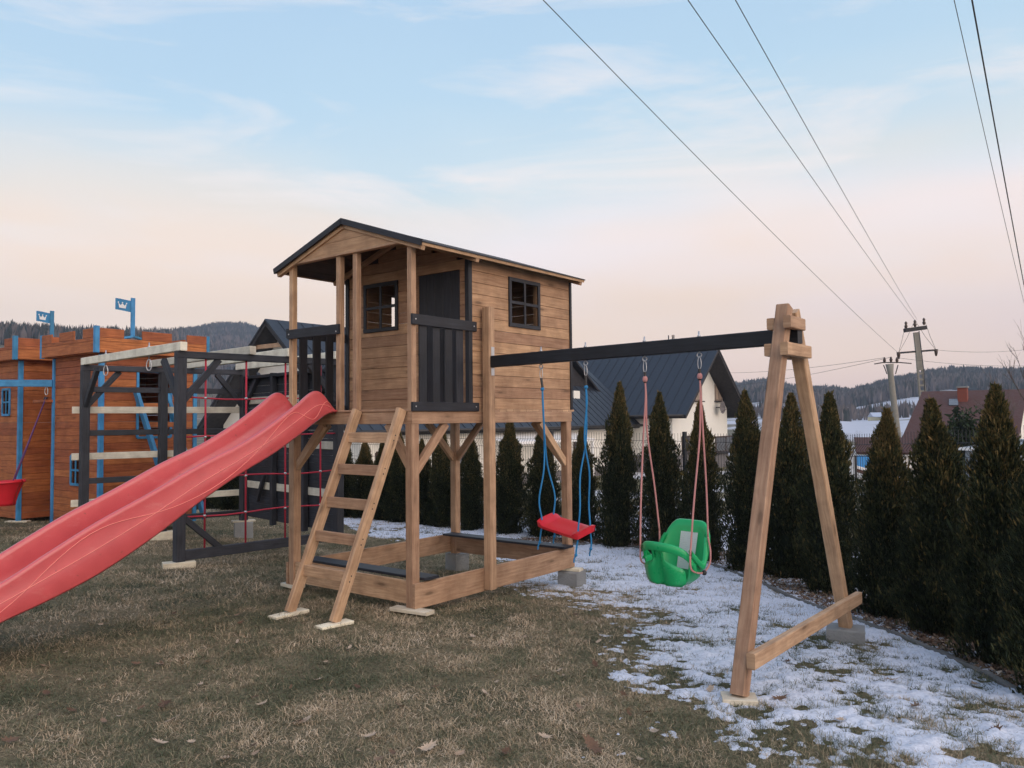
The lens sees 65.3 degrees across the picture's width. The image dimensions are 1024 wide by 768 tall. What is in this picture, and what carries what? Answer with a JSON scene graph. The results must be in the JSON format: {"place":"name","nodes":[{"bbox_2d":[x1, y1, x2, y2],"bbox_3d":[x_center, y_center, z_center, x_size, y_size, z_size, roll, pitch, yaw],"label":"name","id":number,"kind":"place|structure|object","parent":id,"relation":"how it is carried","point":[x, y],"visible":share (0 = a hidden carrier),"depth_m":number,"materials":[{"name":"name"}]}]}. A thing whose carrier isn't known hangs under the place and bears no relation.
{"place":"outdoors","nodes":[
{"label":"outdoors","id":0,"kind":"place"},
{"bbox_2d":[0,344,1023,767],"bbox_3d":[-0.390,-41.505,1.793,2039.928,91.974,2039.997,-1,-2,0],"label":"ground","id":1,"kind":"structure","parent":0,"point":[858,428],"depth_m":4.42,"materials":[{"name":"green plant"}]},
{"bbox_2d":[0,735,19,741],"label":"fallen leaf","id":2,"kind":"object","parent":1,"relation":"on","point":[10,739],"visible":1,"depth_m":3.54,"materials":[{"name":"brown plant"}]},
{"bbox_2d":[5,520,30,522],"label":"base board","id":3,"kind":"object","parent":1,"relation":"on","point":[23,521],"visible":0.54,"depth_m":12.09,"materials":[{"name":"beige wood"}]},
{"bbox_2d":[0,311,62,520],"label":"castle tower","id":4,"kind":"structure","parent":1,"relation":"on","point":[19,408],"depth_m":12.37,"materials":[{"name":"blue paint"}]},
{"bbox_2d":[1,388,10,415],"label":"window frame","id":5,"kind":"structure","parent":4,"relation":"in","point":[4,389],"depth_m":12.50,"materials":[{"name":"blue paint"}]},
{"bbox_2d":[42,689,52,694],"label":"fallen leaf","id":6,"kind":"object","parent":1,"relation":"on","point":[46,691],"visible":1,"depth_m":4.16,"materials":[{"name":"brown plant"}]},
{"bbox_2d":[2,330,215,406],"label":"valley trees","id":7,"kind":"object","parent":1,"relation":"on","point":[198,401],"visible":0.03,"depth_m":261.77,"materials":[{"name":"green plant"}]},
{"bbox_2d":[40,298,209,522],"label":"castle tower","id":8,"kind":"structure","parent":1,"relation":"on","point":[65,352],"depth_m":11.31,"materials":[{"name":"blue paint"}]},
{"bbox_2d":[0,380,52,386],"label":"castle swing beam","id":9,"kind":"structure","parent":8,"relation":"attached to","point":[25,383],"depth_m":11.62,"materials":[{"name":"blue paint"}]},
{"bbox_2d":[0,387,47,506],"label":"bucket swing","id":10,"kind":"object","parent":9,"relation":"hanging from","point":[9,491],"visible":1,"depth_m":10.79,"materials":[{"name":"plastic"}]},
{"bbox_2d":[33,400,52,402],"bbox_3d":[-6.866,0.258,11.889,0.450,0.040,0.300,-2,-3,37],"label":"castle shelf","id":11,"kind":"object","parent":8,"relation":"attached to","point":[42,401],"visible":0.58,"depth_m":11.75,"materials":[{"name":"brown wood"}]},
{"bbox_2d":[69,455,78,485],"bbox_3d":[-6.143,1.215,11.248,0.315,0.435,0.020,-2,-3,37],"label":"window frame","id":12,"kind":"structure","parent":8,"relation":"in","point":[70,473],"depth_m":11.30,"materials":[{"name":"blue paint"}]},
{"bbox_2d":[151,738,167,742],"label":"fallen leaf","id":13,"kind":"object","parent":1,"relation":"on","point":[158,740],"visible":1,"depth_m":3.50,"materials":[{"name":"beige plant"}]},
{"bbox_2d":[151,530,172,539],"bbox_3d":[-4.548,1.978,10.380,0.300,0.128,0.140,1,-3,-29],"label":"base board","id":14,"kind":"object","parent":1,"relation":"on","point":[166,535],"visible":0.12,"depth_m":10.33,"materials":[{"name":"beige wood"}]},
{"bbox_2d":[71,342,343,562],"bbox_3d":[-3.634,0.734,9.599,2.831,2.271,2.189,-3,-3,45],"label":"climbing frame","id":15,"kind":"object","parent":14,"relation":"on","point":[262,492],"visible":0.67,"depth_m":9.82,"materials":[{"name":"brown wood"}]},
{"bbox_2d":[158,699,171,705],"bbox_3d":[-1.722,1.583,3.976,0.113,0.020,0.052,-14,19,32],"label":"fallen leaf","id":16,"kind":"object","parent":1,"relation":"on","point":[165,702],"visible":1,"depth_m":3.99,"materials":[{"name":"brown plant"}]},
{"bbox_2d":[162,560,195,568],"bbox_3d":[-3.313,1.807,7.951,0.300,0.079,0.140,1,-3,-29],"label":"base board","id":17,"kind":"object","parent":1,"relation":"on","point":[174,565],"visible":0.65,"depth_m":7.90,"materials":[{"name":"beige wood"}]},
{"bbox_2d":[196,434,221,509],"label":"thuja","id":18,"kind":"object","parent":1,"relation":"on","point":[209,505],"visible":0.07,"depth_m":18.54,"materials":[{"name":"green plant"}]},
{"bbox_2d":[207,476,238,509],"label":"thuja","id":19,"kind":"object","parent":1,"relation":"on","point":[227,503],"visible":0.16,"depth_m":16.61,"materials":[{"name":"green plant"}]},
{"bbox_2d":[234,522,252,537],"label":"concrete block","id":20,"kind":"structure","parent":1,"relation":"on","point":[239,529],"depth_m":10.98,"materials":[{"name":"grey concrete"}]},
{"bbox_2d":[231,519,255,522],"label":"base board","id":21,"kind":"object","parent":20,"relation":"on","point":[238,521],"visible":0.89,"depth_m":11.04,"materials":[{"name":"beige wood"}]},
{"bbox_2d":[233,459,265,509],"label":"thuja","id":22,"kind":"object","parent":1,"relation":"on","point":[237,496],"visible":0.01,"depth_m":16.06,"materials":[{"name":"green plant"}]},
{"bbox_2d":[268,608,308,619],"bbox_3d":[-1.634,1.686,5.848,0.100,0.029,0.300,-2,-3,35],"label":"base board","id":23,"kind":"object","parent":1,"relation":"on","point":[294,613],"visible":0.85,"depth_m":5.82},
{"bbox_2d":[280,582,304,588],"bbox_3d":[-1.889,1.733,6.888,0.220,0.028,0.110,-3,-3,44],"label":"base board","id":24,"kind":"object","parent":1,"relation":"on","point":[283,584],"visible":0.42,"depth_m":6.86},
{"bbox_2d":[294,715,310,724],"bbox_3d":[-0.977,1.576,3.747,0.092,0.009,0.046,-25,14,-5],"label":"fallen leaf","id":25,"kind":"object","parent":1,"relation":"on","point":[305,719],"visible":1,"depth_m":3.75,"materials":[{"name":"beige plant"}]},
{"bbox_2d":[314,619,353,629],"bbox_3d":[-1.229,1.668,5.529,0.100,0.027,0.260,-3,-3,43],"label":"base board","id":26,"kind":"object","parent":1,"relation":"on","point":[345,622],"visible":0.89,"depth_m":5.50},
{"bbox_2d":[344,448,357,517],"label":"thuja","id":27,"kind":"object","parent":1,"relation":"on","point":[349,459],"visible":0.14,"depth_m":14.48,"materials":[{"name":"green plant"}]},
{"bbox_2d":[345,443,373,518],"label":"thuja","id":28,"kind":"object","parent":1,"relation":"on","point":[364,458],"visible":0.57,"depth_m":14.15,"materials":[{"name":"green plant"}]},
{"bbox_2d":[362,731,377,736],"bbox_3d":[-0.632,1.559,3.561,0.082,0.015,0.041,-10,4,-13],"label":"fallen leaf","id":29,"kind":"object","parent":1,"relation":"on","point":[370,734],"visible":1,"depth_m":3.57,"materials":[{"name":"beige plant"}]},
{"bbox_2d":[390,605,434,615],"bbox_3d":[-0.743,1.681,5.936,0.340,0.028,0.100,-2,-3,30],"label":"base board","id":30,"kind":"object","parent":1,"relation":"on","point":[418,611],"visible":0.96,"depth_m":5.90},
{"bbox_2d":[197,319,642,484],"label":"long house","id":31,"kind":"structure","parent":1,"relation":"on","point":[270,335],"depth_m":34.31,"materials":[{"name":"plastic"}]},
{"bbox_2d":[418,739,437,750],"bbox_3d":[-0.356,1.543,3.414,0.112,0.021,0.056,-8,19,-43],"label":"fallen leaf","id":32,"kind":"object","parent":1,"relation":"on","point":[427,746],"visible":1,"depth_m":3.42,"materials":[{"name":"beige plant"}]},
{"bbox_2d":[0,218,861,696],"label":"playset","id":33,"kind":"object","parent":1,"relation":"on","point":[466,338],"visible":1,"depth_m":6.33,"materials":[{"name":"brown wood"}]},
{"bbox_2d":[363,280,398,333],"bbox_3d":[-1.183,-0.690,7.193,0.447,0.442,0.016,-2,-3,38],"label":"window frame","id":34,"kind":"structure","parent":33,"relation":"in","point":[395,282],"depth_m":7.19,"materials":[{"name":"black wood"}]},
{"bbox_2d":[419,270,459,401],"bbox_3d":[-0.619,-0.363,6.738,0.469,1.150,0.043,-2,-3,38],"label":"door","id":35,"kind":"structure","parent":33,"relation":"in","point":[439,293],"depth_m":6.74,"materials":[{"name":"black wood"}]},
{"bbox_2d":[508,276,540,329],"bbox_3d":[0.114,-0.712,7.129,0.016,0.435,0.456,-2,-3,38],"label":"window frame","id":36,"kind":"structure","parent":33,"relation":"in","point":[510,279],"depth_m":7.12,"materials":[{"name":"black wood"}]},
{"bbox_2d":[537,364,594,562],"bbox_3d":[0.402,0.586,6.033,0.196,1.448,0.487,1,-3,-38],"label":"swing","id":37,"kind":"object","parent":33,"relation":"hanging from","point":[554,522],"visible":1,"depth_m":5.97,"materials":[{"name":"red plastic"}]},
{"bbox_2d":[639,356,710,586],"bbox_3d":[1.078,0.572,5.338,0.469,1.497,0.410,-2,-3,38],"label":"toddler swing","id":38,"kind":"object","parent":33,"relation":"hanging from","point":[680,551],"visible":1,"depth_m":5.24,"materials":[{"name":"green plastic"}]},
{"bbox_2d":[420,432,450,527],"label":"thuja","id":39,"kind":"object","parent":1,"relation":"on","point":[439,500],"visible":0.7,"depth_m":12.92,"materials":[{"name":"green plant"}]},
{"bbox_2d":[445,552,468,570],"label":"concrete block","id":40,"kind":"structure","parent":1,"relation":"on","point":[457,561],"depth_m":8.40,"materials":[{"name":"grey concrete"}]},
{"bbox_2d":[451,749,465,755],"bbox_3d":[-0.224,1.548,3.358,0.064,0.011,0.030,-9,21,-12],"label":"fallen leaf","id":41,"kind":"object","parent":1,"relation":"on","point":[459,752],"visible":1,"depth_m":3.36,"materials":[{"name":"beige plant"}]},
{"bbox_2d":[460,440,483,530],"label":"thuja","id":42,"kind":"object","parent":1,"relation":"on","point":[471,493],"visible":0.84,"depth_m":12.56,"materials":[{"name":"green plant"}]},
{"bbox_2d":[481,422,529,535],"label":"thuja","id":43,"kind":"object","parent":1,"relation":"on","point":[509,484],"visible":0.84,"depth_m":12.08,"materials":[{"name":"green plant"}]},
{"bbox_2d":[501,745,511,753],"bbox_3d":[-0.023,1.543,3.373,0.046,0.013,0.086,22,10,19],"label":"fallen leaf","id":44,"kind":"object","parent":1,"relation":"on","point":[505,750],"visible":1,"depth_m":3.37,"materials":[{"name":"brown plant"}]},
{"bbox_2d":[0,318,1023,406],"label":"hill forest","id":45,"kind":"object","parent":1,"relation":"on","point":[222,335],"visible":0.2,"depth_m":388.70,"materials":[{"name":"green plant"}]},
{"bbox_2d":[516,434,561,536],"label":"thuja","id":46,"kind":"object","parent":1,"relation":"on","point":[533,483],"visible":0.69,"depth_m":11.79,"materials":[{"name":"green plant"}]},
{"bbox_2d":[534,732,552,737],"bbox_3d":[0.140,1.541,3.512,0.089,0.016,0.043,12,6,5],"label":"fallen leaf","id":47,"kind":"object","parent":1,"relation":"on","point":[544,735],"visible":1,"depth_m":3.51,"materials":[{"name":"beige plant"}]},
{"bbox_2d":[558,570,585,587],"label":"concrete block","id":48,"kind":"structure","parent":1,"relation":"on","point":[573,579],"depth_m":7.49,"materials":[{"name":"grey concrete"}]},
{"bbox_2d":[562,567,582,571],"bbox_3d":[0.564,1.753,7.577,0.200,0.025,0.100,-2,-3,27],"label":"base board","id":49,"kind":"object","parent":48,"relation":"on","point":[577,569],"visible":0.65,"depth_m":7.53,"materials":[{"name":"beige wood"}]},
{"bbox_2d":[582,734,605,756],"bbox_3d":[0.348,1.534,3.394,0.065,0.024,0.139,-12,27,-31],"label":"fallen leaf","id":50,"kind":"object","parent":1,"relation":"on","point":[591,742],"visible":1,"depth_m":3.41,"materials":[{"name":"brown plant"}]},
{"bbox_2d":[591,659,598,668],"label":"fallen leaf","id":51,"kind":"object","parent":1,"relation":"on","point":[594,662],"visible":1,"depth_m":4.61,"materials":[{"name":"brown plant"}]},
{"bbox_2d":[589,381,644,548],"bbox_3d":[1.431,1.103,10.915,0.805,2.325,0.832,2,-3,-43],"label":"thuja","id":52,"kind":"object","parent":1,"relation":"on","point":[617,487],"visible":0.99,"depth_m":10.80,"materials":[{"name":"green plant"}]},
{"bbox_2d":[631,390,686,553],"bbox_3d":[1.899,1.147,10.248,0.836,2.160,0.933,-2,-3,23],"label":"thuja","id":53,"kind":"object","parent":1,"relation":"on","point":[665,459],"visible":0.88,"depth_m":10.12,"materials":[{"name":"green plant"}]},
{"bbox_2d":[579,335,740,471],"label":"gable house","id":54,"kind":"structure","parent":1,"relation":"on","point":[673,379],"depth_m":45.78,"materials":[{"name":"plastic"}]},
{"bbox_2d":[681,436,689,454],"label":"window","id":55,"kind":"structure","parent":54,"relation":"in","point":[687,436],"depth_m":43.95,"materials":[{"name":"glass"}]},
{"bbox_2d":[695,387,704,401],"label":"window","id":56,"kind":"structure","parent":54,"relation":"in","point":[698,397],"depth_m":45.34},
{"bbox_2d":[714,384,724,401],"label":"window","id":57,"kind":"structure","parent":54,"relation":"in","point":[718,398],"depth_m":47.36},
{"bbox_2d":[715,435,732,453],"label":"window","id":58,"kind":"structure","parent":54,"relation":"in","point":[718,439],"depth_m":47.74,"materials":[{"name":"glass"}]},
{"bbox_2d":[323,425,1023,560],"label":"fence","id":59,"kind":"object","parent":1,"relation":"on","point":[683,441],"visible":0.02,"depth_m":10.73,"materials":[{"name":"metal"}]},
{"bbox_2d":[344,515,1023,767],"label":"snow","id":60,"kind":"structure","parent":1,"relation":"on","point":[921,741],"depth_m":4.57,"materials":[{"name":"white snow"}]},
{"bbox_2d":[362,443,391,520],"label":"thuja","id":61,"kind":"object","parent":60,"relation":"on","point":[377,515],"visible":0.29,"depth_m":13.83,"materials":[{"name":"green plant"}]},
{"bbox_2d":[378,431,405,522],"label":"thuja","id":62,"kind":"object","parent":60,"relation":"on","point":[396,486],"visible":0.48,"depth_m":13.57,"materials":[{"name":"green plant"}]},
{"bbox_2d":[403,439,433,524],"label":"thuja","id":63,"kind":"object","parent":60,"relation":"on","point":[424,476],"visible":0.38,"depth_m":13.18,"materials":[{"name":"green plant"}]},
{"bbox_2d":[556,427,603,541],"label":"thuja","id":64,"kind":"object","parent":60,"relation":"on","point":[577,454],"visible":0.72,"depth_m":11.36,"materials":[{"name":"green plant"}]},
{"bbox_2d":[706,684,714,691],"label":"fallen leaf","id":65,"kind":"object","parent":60,"relation":"on","point":[709,688],"visible":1,"depth_m":4.16,"materials":[{"name":"beige plant"}]},
{"bbox_2d":[771,694,786,699],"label":"fallen leaf","id":66,"kind":"object","parent":60,"relation":"on","point":[779,697],"visible":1,"depth_m":4.01,"materials":[{"name":"brown plant"}]},
{"bbox_2d":[826,622,864,645],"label":"concrete block","id":67,"kind":"structure","parent":60,"relation":"on","point":[855,633],"depth_m":5.37,"materials":[{"name":"grey concrete"}]},
{"bbox_2d":[673,400,726,562],"bbox_3d":[2.274,1.190,9.719,0.736,2.014,0.784,-1,-2,0],"label":"thuja","id":68,"kind":"object","parent":1,"relation":"on","point":[714,500],"visible":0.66,"depth_m":9.61,"materials":[{"name":"green plant"}]},
{"bbox_2d":[720,691,757,705],"bbox_3d":[1.141,1.591,4.014,0.170,0.048,0.130,-1,-3,10],"label":"base board","id":69,"kind":"object","parent":1,"relation":"on","point":[751,698],"visible":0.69,"depth_m":3.97,"materials":[{"name":"beige wood"}]},
{"bbox_2d":[710,387,774,571],"bbox_3d":[2.645,1.086,8.947,0.815,2.118,0.845,0,-3,-12],"label":"thuja","id":70,"kind":"object","parent":1,"relation":"on","point":[743,450],"visible":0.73,"depth_m":8.87,"materials":[{"name":"green plant"}]},
{"bbox_2d":[512,536,1023,689],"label":"bark litter","id":71,"kind":"object","parent":1,"relation":"on","point":[922,635],"visible":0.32,"depth_m":6.19,"materials":[{"name":"brown plant"}]},
{"bbox_2d":[745,392,812,578],"bbox_3d":[2.942,1.090,8.535,0.965,2.045,0.887,-1,-2,0],"label":"thuja","id":72,"kind":"object","parent":1,"relation":"on","point":[792,453],"visible":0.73,"depth_m":8.40,"materials":[{"name":"green plant"}]},
{"bbox_2d":[555,542,1023,692],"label":"kerb","id":73,"kind":"structure","parent":1,"relation":"on","point":[1001,682],"depth_m":5.48,"materials":[{"name":"grey concrete"}]},
{"bbox_2d":[776,390,866,594],"bbox_3d":[3.062,1.043,7.643,0.966,1.994,0.875,-2,-3,37],"label":"thuja","id":74,"kind":"object","parent":1,"relation":"on","point":[838,452],"visible":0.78,"depth_m":7.56,"materials":[{"name":"green plant"}]},
{"bbox_2d":[750,398,916,421],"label":"valley trees","id":75,"kind":"object","parent":1,"relation":"on","point":[851,412],"visible":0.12,"depth_m":233.53,"materials":[{"name":"brown plant"}]},
{"bbox_2d":[847,432,861,459],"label":"bare tree","id":76,"kind":"object","parent":1,"relation":"on","point":[854,446],"visible":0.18,"depth_m":29.55,"materials":[{"name":"plant"}]},
{"bbox_2d":[854,455,869,483],"bbox_3d":[14.698,3.671,32.866,1.190,1.468,0.080,-1,-2,0],"label":"blue awning","id":77,"kind":"object","parent":1,"relation":"on","point":[863,461],"visible":0.3,"depth_m":32.85,"materials":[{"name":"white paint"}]},
{"bbox_2d":[829,406,920,621],"bbox_3d":[3.060,1.055,6.496,0.813,1.756,0.821,-1,-2,0],"label":"thuja","id":78,"kind":"object","parent":1,"relation":"on","point":[883,472],"visible":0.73,"depth_m":6.41,"materials":[{"name":"green plant"}]},
{"bbox_2d":[868,412,881,420],"bbox_3d":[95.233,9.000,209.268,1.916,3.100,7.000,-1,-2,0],"label":"house","id":79,"kind":"structure","parent":1,"relation":"on","point":[874,416],"depth_m":209.91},
{"bbox_2d":[849,437,918,481],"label":"annexe","id":80,"kind":"structure","parent":1,"relation":"on","point":[906,440],"depth_m":36.05,"materials":[{"name":"tile"}]},
{"bbox_2d":[874,357,911,436],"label":"round pole","id":81,"kind":"object","parent":1,"relation":"on","point":[892,389],"visible":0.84,"depth_m":46.90,"materials":[{"name":"concrete"}]},
{"bbox_2d":[742,358,879,372],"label":"power line","id":82,"kind":"object","parent":81,"relation":"attached to","point":[819,366],"visible":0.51,"depth_m":55.26,"materials":[{"name":"black metal"}]},
{"bbox_2d":[744,357,889,384],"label":"power line","id":83,"kind":"object","parent":81,"relation":"attached to","point":[829,370],"visible":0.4,"depth_m":54.70,"materials":[{"name":"black metal"}]},
{"bbox_2d":[896,318,937,397],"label":"lattice pole","id":84,"kind":"object","parent":1,"relation":"on","point":[918,351],"visible":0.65,"depth_m":50.04,"materials":[{"name":"concrete"}]},
{"bbox_2d":[543,0,895,350],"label":"power line","id":85,"kind":"object","parent":84,"relation":"attached to","point":[692,152],"visible":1,"depth_m":20.41,"materials":[{"name":"black metal"}]},
{"bbox_2d":[688,0,913,318],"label":"power line","id":86,"kind":"object","parent":84,"relation":"attached to","point":[778,129],"visible":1,"depth_m":18.63,"materials":[{"name":"black metal"}]},
{"bbox_2d":[735,0,916,318],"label":"power line","id":87,"kind":"object","parent":84,"relation":"attached to","point":[806,127],"visible":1,"depth_m":18.16,"materials":[{"name":"black metal"}]},
{"bbox_2d":[871,395,978,638],"bbox_3d":[3.118,0.964,5.795,0.826,1.795,0.823,-1,-2,0],"label":"thuja","id":88,"kind":"object","parent":1,"relation":"on","point":[936,482],"visible":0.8,"depth_m":5.72,"materials":[{"name":"green plant"}]},
{"bbox_2d":[902,386,1023,438],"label":"red roof house","id":89,"kind":"structure","parent":1,"relation":"on","point":[961,396],"depth_m":38.85,"materials":[{"name":"red tile"}]},
{"bbox_2d":[949,399,958,405],"bbox_3d":[21.705,0.932,39.282,0.419,0.422,0.839,-2,-3,30],"label":"roof window","id":90,"kind":"structure","parent":89,"relation":"in","point":[952,402],"depth_m":39.19,"materials":[{"name":"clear glass"}]},
{"bbox_2d":[943,403,985,492],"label":"round conifer","id":91,"kind":"object","parent":1,"relation":"on","point":[962,424],"visible":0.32,"depth_m":26.70,"materials":[{"name":"green plant"}]},
{"bbox_2d":[930,381,1023,669],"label":"thuja","id":92,"kind":"object","parent":1,"relation":"on","point":[999,449],"visible":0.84,"depth_m":4.88,"materials":[{"name":"green plant"}]},
{"bbox_2d":[965,437,1023,698],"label":"thuja","id":93,"kind":"object","parent":1,"relation":"on","point":[1013,616],"visible":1,"depth_m":4.27,"materials":[{"name":"green plant"}]},
{"bbox_2d":[972,371,1020,418],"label":"bare tree","id":94,"kind":"object","parent":1,"relation":"on","point":[1002,392],"visible":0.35,"depth_m":34.38,"materials":[{"name":"brown plant"}]},
{"bbox_2d":[999,320,1023,399],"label":"bare tree","id":95,"kind":"object","parent":1,"relation":"on","point":[1013,366],"visible":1,"depth_m":30.07,"materials":[{"name":"brown plant"}]},
{"bbox_2d":[0,0,1023,388],"label":"sky","id":96,"kind":"structure","parent":0,"point":[168,156],"materials":[{"name":"blue"}]},
{"bbox_2d":[954,0,1023,301],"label":"power line","id":97,"kind":"object","parent":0,"point":[983,130],"visible":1,"depth_m":14.85,"materials":[{"name":"black metal"}]},
{"bbox_2d":[958,439,1023,495],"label":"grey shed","id":98,"kind":"structure","parent":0,"point":[966,450],"depth_m":21.85,"materials":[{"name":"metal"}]},
{"bbox_2d":[971,0,1023,284],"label":"power line","id":99,"kind":"object","parent":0,"point":[994,125],"visible":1,"depth_m":14.67,"materials":[{"name":"black metal"}]}
]}

